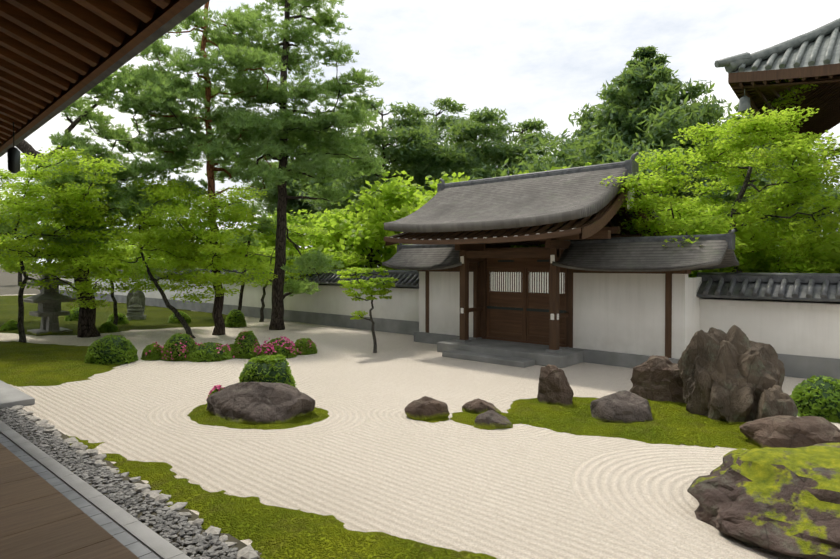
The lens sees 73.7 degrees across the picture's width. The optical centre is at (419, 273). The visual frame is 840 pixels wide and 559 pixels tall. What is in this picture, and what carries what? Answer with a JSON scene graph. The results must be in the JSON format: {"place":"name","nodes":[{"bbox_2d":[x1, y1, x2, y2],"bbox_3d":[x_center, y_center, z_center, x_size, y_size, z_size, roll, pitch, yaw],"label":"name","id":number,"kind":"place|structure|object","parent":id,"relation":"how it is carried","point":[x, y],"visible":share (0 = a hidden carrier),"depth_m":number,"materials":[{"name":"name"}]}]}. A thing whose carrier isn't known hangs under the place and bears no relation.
{"place":"outdoors","nodes":[
{"label":"outdoors","id":0,"kind":"place"},
{"bbox_2d":[0,0,194,151],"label":"hall eave rafters","id":1,"kind":"object","parent":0,"point":[55,54],"visible":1,"depth_m":5.98,"materials":[{"name":"brown wood"}]},
{"bbox_2d":[0,0,209,156],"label":"hall eave tiles","id":2,"kind":"object","parent":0,"point":[182,15],"visible":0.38,"depth_m":6.40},
{"bbox_2d":[0,266,379,294],"bbox_3d":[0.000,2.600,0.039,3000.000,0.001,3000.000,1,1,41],"label":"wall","id":3,"kind":"structure","parent":0,"point":[9,283],"depth_m":76.69,"materials":[{"name":"white paint"}]},
{"bbox_2d":[0,320,24,330],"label":"bush","id":4,"kind":"object","parent":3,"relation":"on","point":[10,326],"depth_m":21.94,"materials":[{"name":"green plant"}]},
{"bbox_2d":[0,239,41,285],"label":"broadleaf","id":5,"kind":"object","parent":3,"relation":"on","point":[8,267],"depth_m":71.38,"materials":[{"name":"green plant"}]},
{"bbox_2d":[0,181,56,238],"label":"tree","id":6,"kind":"object","parent":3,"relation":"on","point":[41,183],"depth_m":23.45,"materials":[{"name":"green plant"}]},
{"bbox_2d":[0,145,142,341],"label":"maple","id":7,"kind":"object","parent":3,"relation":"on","point":[68,196],"depth_m":18.03,"materials":[{"name":"green plant"}]},
{"bbox_2d":[65,307,78,320],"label":"bush","id":8,"kind":"object","parent":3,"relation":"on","point":[68,318],"depth_m":25.79,"materials":[{"name":"green plant"}]},
{"bbox_2d":[0,63,207,337],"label":"pine tree","id":9,"kind":"object","parent":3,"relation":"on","point":[131,83],"depth_m":19.77,"materials":[{"name":"green plant"}]},
{"bbox_2d":[100,231,163,267],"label":"broadleaf","id":10,"kind":"object","parent":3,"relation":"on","point":[136,256],"depth_m":45.09,"materials":[{"name":"green plant"}]},
{"bbox_2d":[140,342,162,360],"bbox_3d":[-7.405,2.148,15.589,0.784,0.545,0.663,1,1,41],"label":"shrub","id":11,"kind":"object","parent":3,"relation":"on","point":[152,356],"depth_m":15.37,"materials":[{"name":"green plant"}]},
{"bbox_2d":[160,333,196,360],"bbox_3d":[-6.702,2.034,15.637,1.125,0.773,1.013,1,1,41],"label":"shrub","id":12,"kind":"object","parent":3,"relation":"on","point":[169,350],"depth_m":15.29,"materials":[{"name":"green plant"}]},
{"bbox_2d":[167,311,190,323],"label":"bush","id":13,"kind":"object","parent":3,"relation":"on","point":[173,320],"depth_m":24.77,"materials":[{"name":"green plant"}]},
{"bbox_2d":[157,244,246,268],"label":"broadleaf","id":14,"kind":"object","parent":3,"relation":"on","point":[161,258],"visible":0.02,"depth_m":40.05,"materials":[{"name":"green plant"}]},
{"bbox_2d":[217,195,290,309],"bbox_3d":[-7.462,-0.548,24.237,3.971,5.818,2.889,1,1,41],"label":"tree","id":15,"kind":"object","parent":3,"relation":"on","point":[256,209],"depth_m":24.13,"materials":[{"name":"green plant"}]},
{"bbox_2d":[219,226,307,268],"bbox_3d":[-9.514,-0.350,34.740,6.309,5.086,6.485,1,1,41],"label":"broadleaf","id":16,"kind":"object","parent":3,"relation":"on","point":[258,259],"depth_m":32.95,"materials":[{"name":"green plant"}]},
{"bbox_2d":[193,219,366,321],"bbox_3d":[-6.363,-0.030,26.362,9.080,4.732,5.889,1,1,41],"label":"maple","id":17,"kind":"object","parent":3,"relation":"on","point":[301,230],"depth_m":25.59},
{"bbox_2d":[235,133,326,225],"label":"pine","id":18,"kind":"object","parent":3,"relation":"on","point":[270,199],"depth_m":50.65,"materials":[{"name":"green plant"}]},
{"bbox_2d":[247,204,365,268],"bbox_3d":[-5.834,-0.824,31.011,6.334,6.175,6.543,1,1,41],"label":"broadleaf","id":19,"kind":"object","parent":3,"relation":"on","point":[266,245],"depth_m":30.92,"materials":[{"name":"green plant"}]},
{"bbox_2d":[271,123,380,213],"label":"pine","id":20,"kind":"object","parent":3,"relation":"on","point":[291,185],"depth_m":49.25,"materials":[{"name":"green plant"}]},
{"bbox_2d":[300,208,399,273],"bbox_3d":[-3.142,-0.565,27.441,7.640,5.712,6.791,1,1,41],"label":"broadleaf","id":21,"kind":"object","parent":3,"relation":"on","point":[358,243],"depth_m":26.58,"materials":[{"name":"green plant"}]},
{"bbox_2d":[337,267,398,352],"bbox_3d":[-1.750,1.128,16.754,1.529,2.673,2.255,1,1,41],"label":"clipped tree","id":22,"kind":"object","parent":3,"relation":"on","point":[365,286],"depth_m":16.67,"materials":[{"name":"green plant"}]},
{"bbox_2d":[296,94,461,218],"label":"tree","id":23,"kind":"object","parent":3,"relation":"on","point":[409,133],"depth_m":41.10,"materials":[{"name":"green plant"}]},
{"bbox_2d":[337,171,469,269],"bbox_3d":[-0.333,-1.255,26.987,8.358,7.135,8.678,1,1,41],"label":"broadleaf","id":24,"kind":"object","parent":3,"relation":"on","point":[404,202],"depth_m":24.58,"materials":[{"name":"green plant"}]},
{"bbox_2d":[389,97,482,185],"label":"pine","id":25,"kind":"object","parent":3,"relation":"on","point":[442,119],"depth_m":47.94,"materials":[{"name":"green plant"}]},
{"bbox_2d":[410,107,532,192],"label":"pine","id":26,"kind":"object","parent":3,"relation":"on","point":[464,161],"depth_m":41.83,"materials":[{"name":"green plant"}]},
{"bbox_2d":[479,116,560,174],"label":"tree","id":27,"kind":"object","parent":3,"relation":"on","point":[530,139],"depth_m":44.83,"materials":[{"name":"green plant"}]},
{"bbox_2d":[493,166,566,177],"bbox_3d":[4.722,-1.053,23.107,7.549,6.829,7.344,1,1,41],"label":"broadleaf","id":28,"kind":"object","parent":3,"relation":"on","point":[552,168],"depth_m":21.16,"materials":[{"name":"green plant"}]},
{"bbox_2d":[573,126,590,136],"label":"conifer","id":29,"kind":"object","parent":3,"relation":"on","point":[578,131],"visible":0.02,"depth_m":48.30,"materials":[{"name":"green plant"}]},
{"bbox_2d":[509,161,674,247],"bbox_3d":[5.809,-0.672,20.307,7.268,6.176,6.991,1,1,41],"label":"broadleaf","id":30,"kind":"object","parent":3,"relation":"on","point":[543,245],"visible":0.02,"depth_m":18.23,"materials":[{"name":"green plant"}]},
{"bbox_2d":[495,46,812,219],"bbox_3d":[13.026,-5.690,32.542,16.674,15.807,16.916,1,1,41],"label":"tree","id":31,"kind":"object","parent":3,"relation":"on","point":[614,118],"depth_m":30.64,"materials":[{"name":"green plant"}]},
{"bbox_2d":[646,196,726,271],"bbox_3d":[8.481,-0.304,21.314,7.737,5.433,6.794,1,1,41],"label":"broadleaf","id":32,"kind":"object","parent":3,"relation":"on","point":[695,212],"depth_m":18.92,"materials":[{"name":"green plant"}]},
{"bbox_2d":[621,208,788,276],"bbox_3d":[8.158,0.246,18.260,7.304,4.416,6.595,1,1,41],"label":"broadleaf","id":33,"kind":"object","parent":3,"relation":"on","point":[742,232],"visible":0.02,"depth_m":15.61,"materials":[{"name":"green plant"}]},
{"bbox_2d":[601,78,839,276],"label":"maple tree","id":34,"kind":"object","parent":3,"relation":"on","point":[765,205],"depth_m":14.76,"materials":[{"name":"green plant"}]},
{"bbox_2d":[741,223,839,272],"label":"broadleaf","id":35,"kind":"object","parent":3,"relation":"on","point":[834,245],"visible":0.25,"depth_m":16.02,"materials":[{"name":"green plant"}]},
{"bbox_2d":[207,385,224,397],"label":"azalea","id":36,"kind":"object","parent":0,"point":[217,387],"depth_m":10.41,"materials":[{"name":"pink plant"}]},
{"bbox_2d":[239,353,296,387],"bbox_3d":[-2.917,2.009,10.694,1.394,0.992,1.078,1,1,41],"label":"island shrub","id":37,"kind":"object","parent":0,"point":[267,359],"depth_m":10.39,"materials":[{"name":"green plant"}]},
{"bbox_2d":[0,294,839,558],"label":"gravel court","id":38,"kind":"object","parent":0,"point":[367,455],"depth_m":7.78,"materials":[{"name":"beige gravel"}]},
{"bbox_2d":[0,380,34,407],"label":"stone slab","id":39,"kind":"structure","parent":38,"relation":"on","point":[10,396],"depth_m":10.52,"materials":[{"name":"stone"}]},
{"bbox_2d":[0,341,120,386],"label":"moss","id":40,"kind":"object","parent":38,"relation":"on","point":[22,364],"visible":0.71,"depth_m":14.30,"materials":[{"name":"green plant"}]},
{"bbox_2d":[0,433,161,558],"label":"paver band","id":41,"kind":"object","parent":38,"relation":"on","point":[131,543],"depth_m":6.00,"materials":[{"name":"grey stone"}]},
{"bbox_2d":[0,420,190,558],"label":"stone curb","id":42,"kind":"structure","parent":38,"relation":"on","point":[153,541],"depth_m":6.06,"materials":[{"name":"stone"}]},
{"bbox_2d":[98,322,118,332],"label":"bush","id":43,"kind":"object","parent":38,"relation":"on","point":[114,328],"depth_m":21.68,"materials":[{"name":"green plant"}]},
{"bbox_2d":[84,334,138,364],"bbox_3d":[-8.289,2.022,15.040,1.308,0.800,1.301,1,1,41],"label":"round shrub","id":44,"kind":"object","parent":38,"relation":"on","point":[90,355],"depth_m":14.69,"materials":[{"name":"green plant"}]},
{"bbox_2d":[0,295,226,335],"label":"moss","id":45,"kind":"object","parent":38,"relation":"on","point":[157,317],"visible":0.44,"depth_m":27.37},
{"bbox_2d":[23,259,76,334],"bbox_3d":[-14.289,0.720,21.593,1.457,3.115,1.457,1,1,41],"label":"stone lantern","id":46,"kind":"object","parent":45,"relation":"on","point":[49,301],"visible":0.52,"depth_m":21.31,"materials":[{"name":"grey stone"}]},
{"bbox_2d":[107,313,128,324],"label":"bush","id":47,"kind":"object","parent":38,"relation":"on","point":[123,319],"depth_m":24.36,"materials":[{"name":"green plant"}]},
{"bbox_2d":[40,212,200,324],"bbox_3d":[-12.837,-0.262,23.391,8.177,5.250,5.743,1,1,41],"label":"maple","id":48,"kind":"object","parent":38,"relation":"on","point":[139,282],"depth_m":22.40,"materials":[{"name":"green plant"}]},
{"bbox_2d":[0,407,261,558],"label":"gravel","id":49,"kind":"structure","parent":38,"relation":"on","point":[239,545],"depth_m":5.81,"materials":[{"name":"grey gravel"}]},
{"bbox_2d":[8,405,258,558],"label":"drain edge stones","id":50,"kind":"object","parent":49,"relation":"on","point":[248,552],"visible":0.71,"depth_m":6.42,"materials":[{"name":"grey stone"}]},
{"bbox_2d":[126,288,145,319],"bbox_3d":[-13.454,1.440,26.473,0.840,1.530,0.720,0,1,-21],"label":"stone statue","id":51,"kind":"object","parent":38,"relation":"on","point":[135,300],"visible":0.88,"depth_m":26.36,"materials":[{"name":"grey stone"}]},
{"bbox_2d":[52,178,277,337],"bbox_3d":[-9.500,-0.476,20.064,9.660,5.913,5.287,0,1,14],"label":"leaning maple","id":52,"kind":"object","parent":38,"relation":"on","point":[178,237],"depth_m":19.18,"materials":[{"name":"green plant"}]},
{"bbox_2d":[118,1,291,334],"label":"pine","id":53,"kind":"object","parent":38,"relation":"on","point":[243,58],"depth_m":20.28,"materials":[{"name":"green plant"}]},
{"bbox_2d":[186,342,232,361],"bbox_3d":[-5.880,2.152,15.663,1.364,0.525,1.335,1,1,41],"label":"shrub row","id":54,"kind":"object","parent":38,"relation":"on","point":[227,354],"depth_m":15.26,"materials":[{"name":"green plant"}]},
{"bbox_2d":[225,344,236,357],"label":"low shrub row","id":55,"kind":"object","parent":38,"relation":"on","point":[232,350],"depth_m":15.75,"materials":[{"name":"green plant"}]},
{"bbox_2d":[225,309,246,327],"bbox_3d":[-7.831,1.896,23.780,0.986,0.812,0.903,1,1,41],"label":"bush","id":56,"kind":"object","parent":38,"relation":"on","point":[234,324],"depth_m":23.50,"materials":[{"name":"green plant"}]},
{"bbox_2d":[233,331,260,358],"bbox_3d":[-4.940,2.010,15.951,0.954,0.802,0.778,1,1,41],"label":"shrub","id":57,"kind":"object","parent":38,"relation":"on","point":[238,349],"depth_m":15.68,"materials":[{"name":"green plant"}]},
{"bbox_2d":[187,404,328,429],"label":"moss island","id":58,"kind":"structure","parent":38,"relation":"on","point":[201,414],"depth_m":9.27,"materials":[{"name":"green plant"}]},
{"bbox_2d":[206,382,314,423],"bbox_3d":[-2.767,2.170,9.702,1.630,0.631,1.377,1,1,41],"label":"island rock","id":59,"kind":"object","parent":58,"relation":"on","point":[254,403],"visible":0.85,"depth_m":9.36,"materials":[{"name":"grey stone"}]},
{"bbox_2d":[259,336,297,358],"bbox_3d":[-4.068,2.089,16.042,1.173,0.630,1.054,1,1,41],"label":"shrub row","id":60,"kind":"object","parent":38,"relation":"on","point":[287,353],"depth_m":15.74,"materials":[{"name":"pink plant"}]},
{"bbox_2d":[67,435,496,558],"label":"moss strip","id":61,"kind":"object","parent":38,"relation":"on","point":[272,532],"visible":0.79,"depth_m":5.47,"materials":[{"name":"green plant"}]},
{"bbox_2d":[196,0,388,329],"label":"tall pine","id":62,"kind":"object","parent":38,"relation":"on","point":[341,142],"depth_m":22.52,"materials":[{"name":"green plant"}]},
{"bbox_2d":[294,338,316,354],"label":"shrub","id":63,"kind":"object","parent":38,"relation":"on","point":[308,351],"depth_m":16.37,"materials":[{"name":"green plant"}]},
{"bbox_2d":[407,416,448,422],"bbox_3d":[0.123,2.452,9.598,0.890,0.052,0.673,1,1,41],"label":"moss patch","id":64,"kind":"object","parent":38,"relation":"on","point":[434,420],"visible":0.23,"depth_m":9.37,"materials":[{"name":"green plant"}]},
{"bbox_2d":[405,396,449,419],"bbox_3d":[0.088,2.294,9.594,0.716,0.386,0.557,1,1,41],"label":"rock","id":65,"kind":"object","parent":64,"relation":"on","point":[425,408],"visible":0.85,"depth_m":9.43,"materials":[{"name":"brown stone"}]},
{"bbox_2d":[414,331,481,343],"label":"wall base","id":66,"kind":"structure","parent":38,"relation":"on","point":[429,338],"depth_m":18.55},
{"bbox_2d":[59,290,839,379],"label":"wall base","id":67,"kind":"object","parent":38,"relation":"on","point":[799,366],"visible":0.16,"depth_m":23.02,"materials":[{"name":"grey stone"}]},
{"bbox_2d":[59,275,839,358],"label":"garden wall","id":68,"kind":"structure","parent":67,"relation":"on","point":[801,328],"depth_m":14.03,"materials":[{"name":"white paint"}]},
{"bbox_2d":[38,268,839,303],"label":"garden wall tiles","id":69,"kind":"object","parent":68,"relation":"on","point":[808,287],"visible":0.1,"depth_m":13.59,"materials":[{"name":"grey tile"}]},
{"bbox_2d":[450,412,519,425],"bbox_3d":[1.118,2.453,9.520,1.375,0.060,1.206,1,1,41],"label":"moss patch","id":70,"kind":"object","parent":38,"relation":"on","point":[467,418],"visible":0.35,"depth_m":9.43,"materials":[{"name":"green plant"}]},
{"bbox_2d":[462,398,501,413],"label":"rock","id":71,"kind":"object","parent":70,"relation":"on","point":[477,406],"visible":0.67,"depth_m":9.78,"materials":[{"name":"stone"}]},
{"bbox_2d":[474,410,512,429],"bbox_3d":[1.163,2.364,9.045,0.617,0.262,0.417,0,1,-14],"label":"rock","id":72,"kind":"object","parent":38,"relation":"on","point":[490,420],"visible":0.79,"depth_m":8.92,"materials":[{"name":"grey stone"}]},
{"bbox_2d":[437,339,582,367],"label":"stone step","id":73,"kind":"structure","parent":38,"relation":"on","point":[514,354],"depth_m":15.25,"materials":[{"name":"grey stone"}]},
{"bbox_2d":[457,339,562,352],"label":"post base stones","id":74,"kind":"object","parent":73,"relation":"on","point":[547,350],"visible":0.44,"depth_m":14.94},
{"bbox_2d":[391,188,633,319],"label":"metal fittings","id":75,"kind":"object","parent":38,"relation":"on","point":[552,257],"visible":0.33,"depth_m":14.83,"materials":[{"name":"white metal"}]},
{"bbox_2d":[393,194,650,317],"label":"gate beams","id":76,"kind":"structure","parent":75,"relation":"attached to","point":[552,244],"depth_m":15.24,"materials":[{"name":"brown wood"}]},
{"bbox_2d":[384,167,664,234],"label":"gate roof","id":77,"kind":"structure","parent":76,"relation":"on","point":[531,202],"depth_m":15.17,"materials":[{"name":"grey tile"}]},
{"bbox_2d":[384,186,662,245],"bbox_3d":[3.155,-1.634,16.678,6.220,1.640,5.720,1,1,41],"label":"roof edge","id":78,"kind":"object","parent":77,"relation":"attached to","point":[597,225],"depth_m":13.91,"materials":[{"name":"brown wood"}]},
{"bbox_2d":[466,186,641,257],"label":"gate beams","id":79,"kind":"structure","parent":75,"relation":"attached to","point":[534,252],"depth_m":15.67,"materials":[{"name":"brown wood"}]},
{"bbox_2d":[537,364,573,406],"bbox_3d":[2.534,2.076,10.428,0.688,0.797,0.500,1,1,41],"label":"standing rock","id":80,"kind":"object","parent":38,"relation":"on","point":[554,387],"visible":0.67,"depth_m":10.26,"materials":[{"name":"stone"}]},
{"bbox_2d":[590,390,652,422],"bbox_3d":[3.379,2.236,9.390,1.042,0.509,0.798,0,1,7],"label":"flat rock","id":81,"kind":"object","parent":38,"relation":"on","point":[624,406],"visible":0.83,"depth_m":9.14,"materials":[{"name":"grey stone"}]},
{"bbox_2d":[565,347,678,367],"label":"wall base","id":82,"kind":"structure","parent":38,"relation":"on","point":[613,358],"depth_m":14.49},
{"bbox_2d":[505,397,760,449],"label":"moss island","id":83,"kind":"structure","parent":38,"relation":"on","point":[672,423],"depth_m":8.95,"materials":[{"name":"green plant"}]},
{"bbox_2d":[630,355,686,404],"bbox_3d":[4.627,2.012,10.740,1.139,0.915,0.838,1,1,41],"label":"rock","id":84,"kind":"object","parent":38,"relation":"on","point":[655,378],"visible":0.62,"depth_m":10.42,"materials":[{"name":"brown stone"}]},
{"bbox_2d":[677,325,784,422],"bbox_3d":[5.281,1.668,9.494,1.641,1.641,1.248,1,1,41],"label":"tall rock","id":85,"kind":"object","parent":38,"relation":"on","point":[732,374],"visible":0.88,"depth_m":9.24,"materials":[{"name":"grey stone"}]},
{"bbox_2d":[687,442,839,558],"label":"foreground rock","id":86,"kind":"object","parent":38,"relation":"on","point":[781,500],"visible":1,"depth_m":5.29,"materials":[{"name":"brown stone"}]},
{"bbox_2d":[739,415,839,447],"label":"rock","id":87,"kind":"object","parent":38,"relation":"on","point":[782,431],"visible":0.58,"depth_m":7.74,"materials":[{"name":"brown stone"}]},
{"bbox_2d":[789,375,839,422],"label":"shrub","id":88,"kind":"object","parent":38,"relation":"on","point":[795,395],"depth_m":9.51,"materials":[{"name":"green plant"}]},
{"bbox_2d":[0,0,839,265],"label":"sky","id":89,"kind":"structure","parent":0,"point":[545,60],"materials":[{"name":"white"}]},
{"bbox_2d":[397,243,483,250],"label":"roof ridge","id":90,"kind":"structure","parent":0,"point":[400,246],"depth_m":19.03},
{"bbox_2d":[417,268,480,337],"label":"wall","id":91,"kind":"structure","parent":0,"point":[444,302],"depth_m":18.33,"materials":[{"name":"white paint"}]},
{"bbox_2d":[382,247,478,269],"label":"side roof","id":92,"kind":"structure","parent":91,"relation":"on","point":[441,258],"depth_m":18.30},
{"bbox_2d":[454,262,477,267],"bbox_3d":[0.928,-0.455,18.397,2.350,0.520,0.100,1,1,41],"label":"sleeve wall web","id":93,"kind":"object","parent":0,"point":[473,264],"visible":0.14,"depth_m":17.69},
{"bbox_2d":[460,221,576,349],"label":"gate posts","id":94,"kind":"object","parent":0,"point":[554,290],"visible":0.33,"depth_m":16.79,"materials":[{"name":"brown wood"}]},
{"bbox_2d":[487,260,565,312],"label":"door rails","id":95,"kind":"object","parent":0,"point":[521,309],"visible":0.71,"depth_m":16.82,"materials":[{"name":"brown wood"}]},
{"bbox_2d":[486,257,565,346],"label":"doors","id":96,"kind":"structure","parent":95,"relation":"attached to","point":[505,325],"depth_m":16.84,"materials":[{"name":"brown wood"}]},
{"bbox_2d":[487,268,566,343],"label":"gate door stiles","id":97,"kind":"object","parent":95,"relation":"attached to","point":[525,281],"visible":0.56,"depth_m":16.68,"materials":[{"name":"brown wood"}]},
{"bbox_2d":[491,272,564,293],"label":"bars","id":98,"kind":"object","parent":97,"relation":"in","point":[520,282],"visible":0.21,"depth_m":16.83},
{"bbox_2d":[437,152,638,192],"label":"roof ridge","id":99,"kind":"structure","parent":0,"point":[631,165],"depth_m":15.93,"materials":[{"name":"grey tile"}]},
{"bbox_2d":[569,269,701,358],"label":"wall","id":100,"kind":"structure","parent":0,"point":[620,312],"depth_m":14.27,"materials":[{"name":"white paint"}]},
{"bbox_2d":[552,240,738,271],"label":"side roof","id":101,"kind":"structure","parent":100,"relation":"on","point":[651,256],"depth_m":13.61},
{"bbox_2d":[564,229,735,249],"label":"roof ridge","id":102,"kind":"structure","parent":0,"point":[729,238],"depth_m":13.78,"materials":[{"name":"grey tile"}]},
{"bbox_2d":[754,385,797,419],"bbox_3d":[5.519,2.119,8.697,0.593,0.763,0.534,1,1,41],"label":"rock","id":103,"kind":"object","parent":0,"point":[774,400],"visible":0.52,"depth_m":8.57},
{"bbox_2d":[724,102,839,241],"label":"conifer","id":104,"kind":"object","parent":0,"point":[834,191],"depth_m":34.85,"materials":[{"name":"green plant"}]},
{"bbox_2d":[728,63,839,147],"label":"roof eaves","id":105,"kind":"object","parent":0,"point":[823,97],"visible":0.6,"depth_m":17.02,"materials":[{"name":"brown wood"}]},
{"bbox_2d":[738,84,750,112],"bbox_3d":[9.388,-5.087,16.197,0.323,0.800,0.340,1,1,41],"label":"temple bell","id":106,"kind":"object","parent":105,"relation":"hanging from","point":[744,103],"visible":0.85,"depth_m":16.09,"materials":[{"name":"grey metal"}]},
{"bbox_3d":[22.586,-1.555,17.060,12.600,7.800,12.600,1,1,41],"label":"temple hall","id":107,"kind":"object","parent":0,"visible":0},
{"bbox_2d":[714,18,839,72],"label":"temple roof tiles","id":108,"kind":"object","parent":107,"relation":"on","point":[819,46],"visible":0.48,"depth_m":15.96,"materials":[{"name":"grey tile"}]},
{"bbox_3d":[-7.739,2.001,5.620,29.000,1.030,4.120,1,1,41],"label":"veranda base","id":109,"kind":"object","parent":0,"visible":0},
{"bbox_2d":[0,443,139,558],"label":"veranda deck","id":110,"kind":"structure","parent":109,"relation":"on","point":[41,517],"depth_m":3.24,"materials":[{"name":"brown wood"}]},
{"bbox_3d":[-8.572,-4.124,5.682,32.000,3.078,8.457,1,1,45],"label":"hall","id":111,"kind":"object","parent":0,"visible":0},
{"bbox_2d":[7,122,19,172],"bbox_3d":[-6.371,-1.981,8.784,0.162,0.800,0.170,1,1,45],"label":"hanging lantern","id":112,"kind":"object","parent":111,"relation":"hanging from","point":[13,155],"visible":1,"depth_m":8.73,"materials":[{"name":"grey metal"}]}
]}

